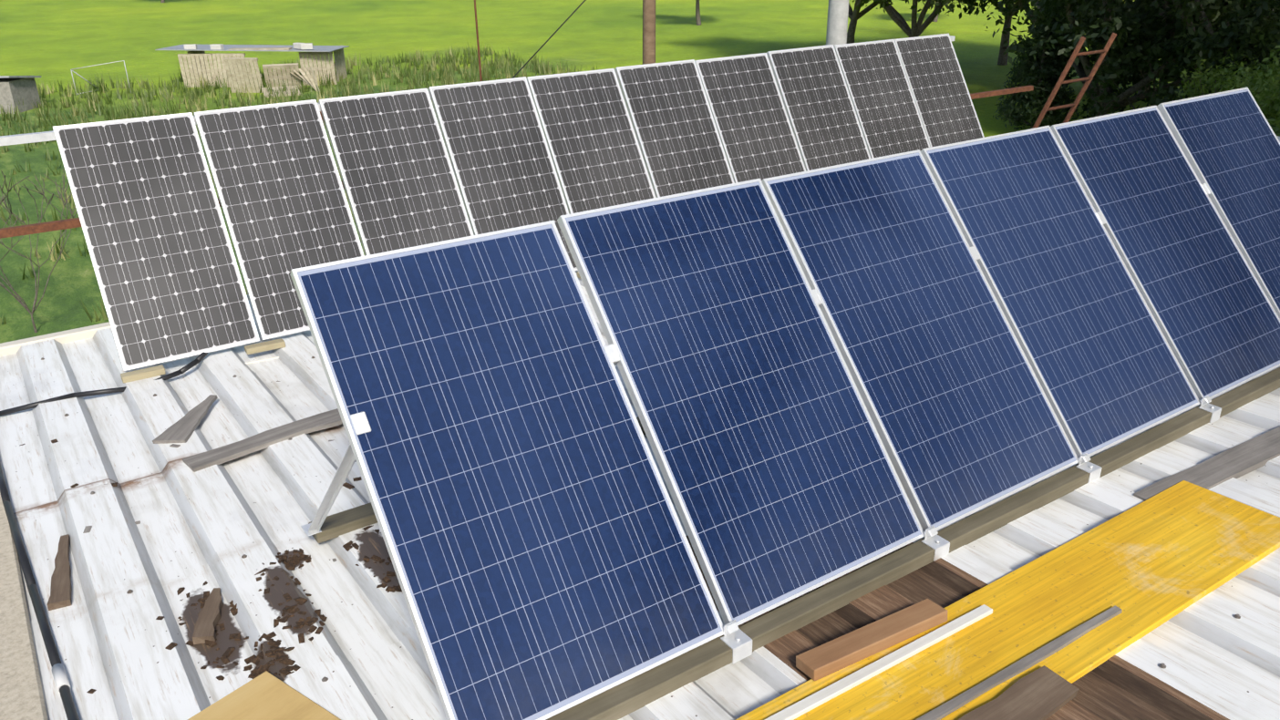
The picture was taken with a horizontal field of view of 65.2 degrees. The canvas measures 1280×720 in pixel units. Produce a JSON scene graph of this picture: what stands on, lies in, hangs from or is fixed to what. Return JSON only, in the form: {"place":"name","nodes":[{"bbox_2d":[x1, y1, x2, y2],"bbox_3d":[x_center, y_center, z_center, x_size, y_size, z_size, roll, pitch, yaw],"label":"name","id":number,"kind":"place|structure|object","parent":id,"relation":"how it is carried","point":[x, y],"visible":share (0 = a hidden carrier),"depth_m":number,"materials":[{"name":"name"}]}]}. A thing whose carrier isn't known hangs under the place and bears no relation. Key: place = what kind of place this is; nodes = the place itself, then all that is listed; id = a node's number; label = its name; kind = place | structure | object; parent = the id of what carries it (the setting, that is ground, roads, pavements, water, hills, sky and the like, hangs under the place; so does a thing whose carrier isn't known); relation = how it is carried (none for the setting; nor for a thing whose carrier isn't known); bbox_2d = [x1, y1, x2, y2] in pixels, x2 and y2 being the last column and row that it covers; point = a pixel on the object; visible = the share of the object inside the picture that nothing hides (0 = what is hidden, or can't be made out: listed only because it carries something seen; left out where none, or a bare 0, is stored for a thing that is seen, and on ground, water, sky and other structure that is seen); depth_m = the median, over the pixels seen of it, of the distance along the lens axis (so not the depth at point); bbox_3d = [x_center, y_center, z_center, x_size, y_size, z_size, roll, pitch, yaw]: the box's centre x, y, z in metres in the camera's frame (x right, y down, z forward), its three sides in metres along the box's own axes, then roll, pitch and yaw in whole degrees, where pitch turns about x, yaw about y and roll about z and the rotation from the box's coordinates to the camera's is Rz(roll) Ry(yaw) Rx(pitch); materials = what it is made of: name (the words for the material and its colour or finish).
{"place":"outdoors","nodes":[
{"label":"outdoors","id":0,"kind":"place"},
{"bbox_2d":[0,0,1268,343],"bbox_3d":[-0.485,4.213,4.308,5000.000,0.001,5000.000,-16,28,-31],"label":"grass field","id":1,"kind":"structure","parent":0,"point":[49,42],"depth_m":49.91,"materials":[{"name":"green plant"}]},
{"bbox_2d":[0,75,41,113],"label":"shed","id":2,"kind":"structure","parent":1,"relation":"on","point":[13,88],"depth_m":32.44,"materials":[{"name":"grey concrete"}]},
{"bbox_2d":[0,168,77,332],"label":"dead bush","id":3,"kind":"object","parent":1,"relation":"on","point":[19,300],"visible":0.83,"depth_m":14.53,"materials":[{"name":"brown plant"}]},
{"bbox_2d":[70,60,131,95],"bbox_3d":[-19.097,-10.049,35.580,1.673,1.163,1.069,7,25,17],"label":"goal frame","id":4,"kind":"object","parent":1,"relation":"on","point":[93,66],"visible":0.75,"depth_m":35.40,"materials":[{"name":"grey metal"}]},
{"bbox_2d":[154,42,349,97],"bbox_3d":[-14.422,-10.643,36.653,6.400,1.724,4.818,0,24,1],"label":"shed","id":5,"kind":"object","parent":1,"relation":"on","point":[232,70],"visible":0.83,"depth_m":36.58,"materials":[{"name":"brown wood"}]},
{"bbox_2d":[0,74,539,324],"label":"weeds","id":6,"kind":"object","parent":1,"relation":"on","point":[57,247],"visible":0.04,"depth_m":20.42,"materials":[{"name":"green plant"}]},
{"bbox_2d":[0,42,597,145],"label":"weeds","id":7,"kind":"object","parent":1,"relation":"on","point":[542,68],"visible":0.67,"depth_m":35.73,"materials":[{"name":"green plant"}]},
{"bbox_2d":[360,0,585,242],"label":"cable","id":8,"kind":"object","parent":1,"relation":"on","point":[548,39],"visible":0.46,"depth_m":12.80,"materials":[{"name":"black rubber"}]},
{"bbox_2d":[474,0,482,81],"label":"pole","id":9,"kind":"object","parent":1,"relation":"on","point":[478,44],"visible":0.08,"depth_m":9.40,"materials":[{"name":"metal"}]},
{"bbox_2d":[642,0,655,64],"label":"wooden utility pole","id":10,"kind":"object","parent":1,"relation":"on","point":[648,31],"visible":0.31,"depth_m":16.09,"materials":[{"name":"brown wood"}]},
{"bbox_2d":[695,0,701,25],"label":"tree","id":11,"kind":"object","parent":1,"relation":"on","point":[697,16],"visible":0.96,"depth_m":55.87,"materials":[{"name":"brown plant"}]},
{"bbox_2d":[825,0,849,45],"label":"concrete utility pole","id":12,"kind":"object","parent":1,"relation":"on","point":[837,21],"visible":0.21,"depth_m":12.91,"materials":[{"name":"white concrete"}]},
{"bbox_2d":[846,0,877,43],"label":"olive tree","id":13,"kind":"object","parent":1,"relation":"on","point":[854,15],"visible":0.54,"depth_m":38.90,"materials":[{"name":"brown plant"}]},
{"bbox_2d":[852,0,1017,37],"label":"olive tree","id":14,"kind":"object","parent":1,"relation":"on","point":[918,28],"visible":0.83,"depth_m":34.92,"materials":[{"name":"green plant"}]},
{"bbox_2d":[932,1,938,21],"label":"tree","id":15,"kind":"object","parent":1,"relation":"on","point":[935,19],"visible":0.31,"depth_m":56.29,"materials":[{"name":"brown plant"}]},
{"bbox_2d":[990,0,1029,65],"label":"olive tree","id":16,"kind":"object","parent":1,"relation":"on","point":[1002,59],"visible":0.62,"depth_m":39.79,"materials":[{"name":"brown plant"}]},
{"bbox_2d":[992,6,1080,130],"bbox_3d":[10.702,-7.749,26.799,2.081,3.414,2.316,-16,28,-31],"label":"bush","id":17,"kind":"object","parent":1,"relation":"on","point":[1037,98],"visible":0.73,"depth_m":26.60,"materials":[{"name":"green plant"}]},
{"bbox_2d":[980,0,1114,86],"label":"olive tree","id":18,"kind":"object","parent":1,"relation":"on","point":[997,8],"visible":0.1,"depth_m":32.93,"materials":[{"name":"green plant"}]},
{"bbox_2d":[1032,32,1116,128],"bbox_3d":[4.940,-2.168,13.321,0.700,4.273,1.805,-16,28,-31],"label":"ladder","id":19,"kind":"object","parent":1,"relation":"on","point":[1069,63],"visible":0.27,"depth_m":12.16,"materials":[{"name":"wood"}]},
{"bbox_2d":[1008,0,1185,90],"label":"foliage","id":20,"kind":"object","parent":1,"relation":"on","point":[1037,20],"visible":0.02,"depth_m":33.13,"materials":[{"name":"green plant"}]},
{"bbox_2d":[981,0,1279,116],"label":"pine tree","id":21,"kind":"object","parent":1,"relation":"on","point":[1074,35],"visible":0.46,"depth_m":24.72,"materials":[{"name":"green plant"}]},
{"bbox_2d":[1137,50,1162,93],"bbox_3d":[16.197,-14.593,30.539,12.877,12.854,12.227,19,30,37],"label":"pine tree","id":22,"kind":"object","parent":1,"relation":"on","point":[1148,88],"visible":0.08,"depth_m":32.42,"materials":[{"name":"green plant"}]},
{"bbox_2d":[1036,0,1279,120],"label":"bush","id":23,"kind":"object","parent":1,"relation":"on","point":[1109,77],"visible":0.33,"depth_m":25.13,"materials":[{"name":"green plant"}]},
{"bbox_2d":[1072,0,1279,97],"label":"pine tree","id":24,"kind":"object","parent":1,"relation":"on","point":[1249,20],"visible":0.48,"depth_m":22.75,"materials":[{"name":"green plant"}]},
{"bbox_2d":[1091,0,1274,98],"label":"foliage","id":25,"kind":"object","parent":1,"relation":"on","point":[1171,79],"visible":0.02,"depth_m":30.52,"materials":[{"name":"green plant"}]},
{"bbox_2d":[1145,1,1279,117],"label":"foliage","id":26,"kind":"object","parent":1,"relation":"on","point":[1171,70],"visible":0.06,"depth_m":24.13,"materials":[{"name":"green plant"}]},
{"bbox_2d":[1164,0,1279,105],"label":"olive tree","id":27,"kind":"object","parent":1,"relation":"on","point":[1197,7],"visible":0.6,"depth_m":22.67,"materials":[{"name":"green plant"}]},
{"bbox_2d":[1175,45,1279,134],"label":"sunlit shrub","id":28,"kind":"object","parent":1,"relation":"on","point":[1212,79],"visible":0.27,"depth_m":22.02,"materials":[{"name":"green plant"}]},
{"bbox_2d":[1194,56,1279,134],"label":"sunlit shrub","id":29,"kind":"object","parent":1,"relation":"on","point":[1227,86],"visible":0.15,"depth_m":20.20,"materials":[{"name":"green plant"}]},
{"bbox_2d":[1226,45,1279,136],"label":"sunlit shrub","id":30,"kind":"object","parent":1,"relation":"on","point":[1267,87],"visible":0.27,"depth_m":17.92,"materials":[{"name":"green plant"}]},
{"bbox_2d":[1254,60,1279,127],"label":"sunlit shrub","id":31,"kind":"object","parent":1,"relation":"on","point":[1266,78],"visible":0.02,"depth_m":20.77,"materials":[{"name":"green plant"}]},
{"bbox_2d":[1263,94,1279,136],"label":"sunlit shrub","id":32,"kind":"object","parent":1,"relation":"on","point":[1273,121],"visible":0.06,"depth_m":15.71,"materials":[{"name":"green plant"}]},
{"bbox_2d":[0,136,1279,719],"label":"white roof sheets","id":33,"kind":"object","parent":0,"point":[191,532],"visible":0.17,"depth_m":4.08,"materials":[{"name":"white metal"}]},
{"bbox_2d":[0,460,79,719],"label":"black water pipe","id":34,"kind":"object","parent":33,"relation":"on","point":[61,679],"visible":1,"depth_m":3.86,"materials":[{"name":"black plastic"}]},
{"bbox_2d":[46,534,72,610],"bbox_3d":[-2.409,0.876,4.173,0.080,0.030,0.566,-12,24,-23],"label":"scrap","id":35,"kind":"object","parent":33,"relation":"on","point":[60,592],"visible":0.98,"depth_m":4.08,"materials":[{"name":"brown wood"}]},
{"bbox_2d":[82,526,92,533],"bbox_3d":[-2.431,0.748,4.406,0.026,0.006,0.053,-5,24,-15],"label":"roof debris","id":36,"kind":"object","parent":33,"relation":"on","point":[87,529],"visible":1,"depth_m":4.41,"materials":[{"name":"grey wood"}]},
{"bbox_2d":[86,689,96,693],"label":"roof debris","id":37,"kind":"object","parent":33,"relation":"on","point":[91,691],"visible":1,"depth_m":3.47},
{"bbox_2d":[0,351,208,416],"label":"black cable","id":38,"kind":"object","parent":33,"relation":"on","point":[193,363],"visible":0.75,"depth_m":5.86,"materials":[{"name":"black plastic"}]},
{"bbox_2d":[103,482,117,486],"bbox_3d":[-2.531,0.600,4.784,0.059,0.006,0.030,-9,28,-18],"label":"roof debris","id":39,"kind":"object","parent":33,"relation":"on","point":[115,484],"visible":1,"depth_m":4.79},
{"bbox_2d":[0,294,249,356],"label":"roof edge trim","id":40,"kind":"structure","parent":33,"relation":"attached to","point":[60,337],"depth_m":6.79,"materials":[{"name":"white metal"}]},
{"bbox_2d":[120,364,165,383],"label":"wood block","id":41,"kind":"structure","parent":33,"relation":"on","point":[142,374],"depth_m":6.04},
{"bbox_2d":[155,616,165,619],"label":"roof debris","id":42,"kind":"object","parent":33,"relation":"on","point":[160,617],"visible":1,"depth_m":3.78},
{"bbox_2d":[165,642,177,650],"bbox_3d":[-1.694,1.036,3.618,0.024,0.006,0.033,11,26,18],"label":"roof debris","id":43,"kind":"object","parent":33,"relation":"on","point":[170,645],"visible":1,"depth_m":3.62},
{"bbox_2d":[169,443,180,447],"bbox_3d":[-2.398,0.443,5.162,0.048,0.006,0.023,6,22,14],"label":"roof debris","id":44,"kind":"object","parent":33,"relation":"on","point":[174,446],"visible":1,"depth_m":5.16,"materials":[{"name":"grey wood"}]},
{"bbox_2d":[152,394,217,443],"bbox_3d":[-2.443,0.317,5.461,0.172,0.021,0.585,-2,22,1],"label":"wood scrap","id":45,"kind":"object","parent":33,"relation":"on","point":[182,429],"visible":0.98,"depth_m":5.35,"materials":[{"name":"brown wood"}]},
{"bbox_2d":[192,588,222,644],"bbox_3d":[-1.646,0.978,3.836,0.086,0.030,0.326,-6,22,-9],"label":"scrap","id":46,"kind":"object","parent":33,"relation":"on","point":[209,614],"visible":0.98,"depth_m":3.79,"materials":[{"name":"brown wood"}]},
{"bbox_2d":[176,581,248,681],"bbox_3d":[-1.613,1.009,3.795,0.228,0.052,0.685,-16,28,-31],"label":"litter patch","id":47,"kind":"object","parent":33,"relation":"on","point":[229,651],"visible":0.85,"depth_m":3.72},
{"bbox_2d":[244,356,278,364],"bbox_3d":[-2.403,0.001,6.379,0.302,0.012,0.012,-13,24,-26],"label":"thin batten","id":48,"kind":"object","parent":33,"relation":"attached to","point":[257,361],"visible":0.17,"depth_m":6.37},
{"bbox_2d":[254,567,268,575],"bbox_3d":[-1.524,0.860,4.040,0.029,0.006,0.057,17,29,29],"label":"roof debris","id":49,"kind":"object","parent":33,"relation":"on","point":[263,570],"visible":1,"depth_m":4.05,"materials":[{"name":"brown wood"}]},
{"bbox_2d":[182,408,342,472],"bbox_3d":[-1.771,0.355,5.297,1.219,0.025,0.170,-20,28,-38],"label":"wooden plank","id":50,"kind":"object","parent":33,"relation":"on","point":[260,441],"visible":0.62,"depth_m":5.14,"materials":[{"name":"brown wood"}]},
{"bbox_2d":[187,670,340,719],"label":"plywood offcut","id":51,"kind":"object","parent":33,"relation":"on","point":[266,696],"visible":1,"depth_m":3.29,"materials":[{"name":"beige wood"}]},
{"bbox_2d":[244,338,285,354],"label":"wooden block","id":52,"kind":"structure","parent":33,"relation":"on","point":[264,346],"depth_m":6.41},
{"bbox_2d":[243,631,300,679],"bbox_3d":[-1.306,1.072,3.543,0.177,0.073,0.307,-16,28,-31],"label":"litter patch","id":53,"kind":"object","parent":33,"relation":"on","point":[279,655],"visible":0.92,"depth_m":3.55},
{"bbox_2d":[284,564,295,570],"bbox_3d":[-1.455,0.855,4.114,0.070,0.007,0.030,-6,27,-14],"label":"roof debris","id":54,"kind":"object","parent":33,"relation":"on","point":[290,567],"visible":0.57,"depth_m":4.12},
{"bbox_2d":[256,558,327,643],"bbox_3d":[-1.358,0.936,3.873,0.198,0.081,0.632,-16,28,-31],"label":"litter patch","id":55,"kind":"object","parent":33,"relation":"on","point":[301,623],"visible":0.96,"depth_m":3.78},
{"bbox_2d":[275,548,311,570],"bbox_3d":[-1.460,0.827,4.195,0.152,0.060,0.177,-16,28,-31],"label":"litter patch","id":56,"kind":"object","parent":33,"relation":"on","point":[294,559],"visible":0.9,"depth_m":4.20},
{"bbox_2d":[342,482,354,489],"bbox_3d":[-1.369,0.592,4.695,0.064,0.006,0.026,17,32,35],"label":"roof debris","id":57,"kind":"object","parent":33,"relation":"on","point":[347,485],"visible":0.86,"depth_m":4.69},
{"bbox_2d":[352,476,361,481],"bbox_3d":[-1.369,0.579,4.848,0.037,0.006,0.027,-9,28,-18],"label":"roof debris","id":58,"kind":"object","parent":33,"relation":"on","point":[356,479],"visible":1,"depth_m":4.85,"materials":[{"name":"brown wood"}]},
{"bbox_2d":[342,525,402,592],"bbox_3d":[-1.039,0.811,4.116,0.249,0.053,0.637,-16,28,-31],"label":"litter patch","id":59,"kind":"object","parent":33,"relation":"on","point":[347,546],"visible":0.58,"depth_m":4.08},
{"bbox_2d":[308,416,645,543],"bbox_3d":[1.158,0.008,5.855,6.185,0.055,0.122,-16,28,-31],"label":"timber sleeper","id":60,"kind":"object","parent":33,"relation":"on","point":[335,525],"visible":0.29,"depth_m":4.32,"materials":[{"name":"brown wood"}]},
{"bbox_2d":[290,220,723,719],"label":"solar panel","id":61,"kind":"object","parent":33,"relation":"on","point":[541,554],"visible":1,"depth_m":3.35,"materials":[{"name":"glass"}]},
{"bbox_2d":[0,35,1033,238],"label":"fence rail","id":62,"kind":"object","parent":33,"relation":"on","point":[35,227],"visible":0.02,"depth_m":6.25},
{"bbox_2d":[52,112,259,371],"bbox_3d":[-3.044,-0.777,6.331,0.808,1.580,0.039,-16,-4,-31],"label":"solar panel","id":63,"kind":"object","parent":62,"relation":"attached to","point":[162,256],"visible":1,"depth_m":6.30,"materials":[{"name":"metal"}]},
{"bbox_2d":[193,99,364,340],"bbox_3d":[-2.365,-0.974,6.759,0.808,1.580,0.039,-16,-4,-31],"label":"solar panel","id":64,"kind":"object","parent":62,"relation":"attached to","point":[282,196],"visible":0.75,"depth_m":6.71,"materials":[{"name":"metal"}]},
{"bbox_2d":[318,88,473,255],"bbox_3d":[-1.677,-1.165,7.176,0.808,1.580,0.039,-16,-4,-31],"label":"solar panel","id":65,"kind":"object","parent":62,"relation":"attached to","point":[397,171],"visible":0.75,"depth_m":7.16,"materials":[{"name":"metal"}]},
{"bbox_2d":[427,76,578,271],"bbox_3d":[-0.995,-1.362,7.591,0.808,1.580,0.038,-16,-3,-31],"label":"solar panel","id":66,"kind":"object","parent":62,"relation":"attached to","point":[500,160],"visible":0.77,"depth_m":7.58,"materials":[{"name":"metal"}]},
{"bbox_2d":[526,68,656,214],"bbox_3d":[-0.316,-1.558,8.018,0.808,1.580,0.038,-16,-4,-31],"label":"solar panel","id":67,"kind":"object","parent":62,"relation":"attached to","point":[595,152],"visible":0.6,"depth_m":8.01,"materials":[{"name":"metal"}]},
{"bbox_2d":[614,59,734,197],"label":"solar panel","id":68,"kind":"object","parent":62,"relation":"attached to","point":[675,127],"visible":0.67,"depth_m":8.42,"materials":[{"name":"metal"}]},
{"bbox_2d":[694,52,805,183],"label":"solar panel","id":69,"kind":"object","parent":62,"relation":"attached to","point":[757,137],"visible":0.62,"depth_m":8.85,"materials":[{"name":"metal"}]},
{"bbox_2d":[766,44,870,171],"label":"solar panel","id":70,"kind":"object","parent":62,"relation":"attached to","point":[819,107],"visible":0.67,"depth_m":9.26,"materials":[{"name":"metal"}]},
{"bbox_2d":[833,39,930,158],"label":"solar panel","id":71,"kind":"object","parent":62,"relation":"attached to","point":[882,98],"visible":0.65,"depth_m":9.69,"materials":[{"name":"metal"}]},
{"bbox_2d":[894,33,984,147],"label":"solar panel","id":72,"kind":"object","parent":62,"relation":"attached to","point":[940,91],"visible":0.69,"depth_m":10.12,"materials":[{"name":"metal"}]},
{"bbox_2d":[41,356,1240,681],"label":"roof fixing screws","id":73,"kind":"object","parent":33,"relation":"in","point":[324,679],"visible":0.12,"depth_m":3.93,"materials":[{"name":"metal"}]},
{"bbox_2d":[300,183,1221,664],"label":"mounting brackets","id":74,"kind":"object","parent":33,"relation":"on","point":[737,639],"visible":0.46,"depth_m":3.84,"materials":[{"name":"metal"}]},
{"bbox_2d":[557,178,924,625],"bbox_3d":[0.411,0.083,3.912,0.990,1.640,0.038,-16,-13,-31],"label":"solar panel","id":75,"kind":"object","parent":74,"relation":"on","point":[779,472],"visible":0.92,"depth_m":3.86,"materials":[{"name":"glass"}]},
{"bbox_2d":[761,149,1078,531],"bbox_3d":[1.251,-0.156,4.436,0.990,1.640,0.039,-16,-14,-31],"label":"solar panel","id":76,"kind":"object","parent":74,"relation":"on","point":[965,418],"visible":1,"depth_m":4.39,"materials":[{"name":"glass"}]},
{"bbox_2d":[920,125,1200,457],"bbox_3d":[2.091,-0.396,4.961,0.990,1.640,0.039,-16,-14,-31],"label":"solar panel","id":77,"kind":"object","parent":74,"relation":"on","point":[1107,368],"visible":0.98,"depth_m":4.92,"materials":[{"name":"glass"}]},
{"bbox_2d":[1050,105,1279,400],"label":"solar panel","id":78,"kind":"object","parent":74,"relation":"on","point":[1212,311],"visible":0.96,"depth_m":5.44,"materials":[{"name":"glass"}]},
{"bbox_2d":[1156,87,1279,318],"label":"solar panel","id":79,"kind":"object","parent":74,"relation":"on","point":[1228,141],"visible":0.94,"depth_m":5.95,"materials":[{"name":"glass"}]},
{"bbox_2d":[795,598,947,681],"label":"wooden block","id":80,"kind":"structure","parent":33,"relation":"on","point":[828,658],"depth_m":3.42,"materials":[{"name":"brown wood"}]},
{"bbox_2d":[546,367,1279,719],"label":"timber sleeper","id":81,"kind":"object","parent":33,"relation":"on","point":[630,696],"visible":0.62,"depth_m":3.81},
{"bbox_2d":[735,480,1279,719],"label":"yellow plank","id":82,"kind":"object","parent":33,"relation":"on","point":[1150,564],"visible":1,"depth_m":3.64,"materials":[{"name":"yellow wood"}]},
{"bbox_2d":[763,604,992,719],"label":"white lath","id":83,"kind":"object","parent":82,"relation":"on","point":[818,698],"visible":0.97,"depth_m":3.32,"materials":[{"name":"white wood"}]},
{"bbox_2d":[915,605,1122,719],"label":"metal strip","id":84,"kind":"object","parent":82,"relation":"on","point":[1011,671],"visible":0.88,"depth_m":3.30,"materials":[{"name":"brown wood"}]},
{"bbox_2d":[958,665,1079,719],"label":"wooden board","id":85,"kind":"object","parent":33,"relation":"on","point":[1044,693],"visible":0.9,"depth_m":3.16,"materials":[{"name":"brown wood"}]},
{"bbox_2d":[1133,426,1279,501],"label":"wooden plank","id":86,"kind":"object","parent":33,"relation":"on","point":[1243,459],"visible":0.76,"depth_m":4.55,"materials":[{"name":"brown wood"}]},
{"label":"building walls","id":87,"kind":"object","parent":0,"visible":0},
{"bbox_2d":[0,493,48,719],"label":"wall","id":88,"kind":"structure","parent":87,"relation":"on","point":[21,695],"depth_m":3.68,"materials":[{"name":"beige paint"}]}
]}

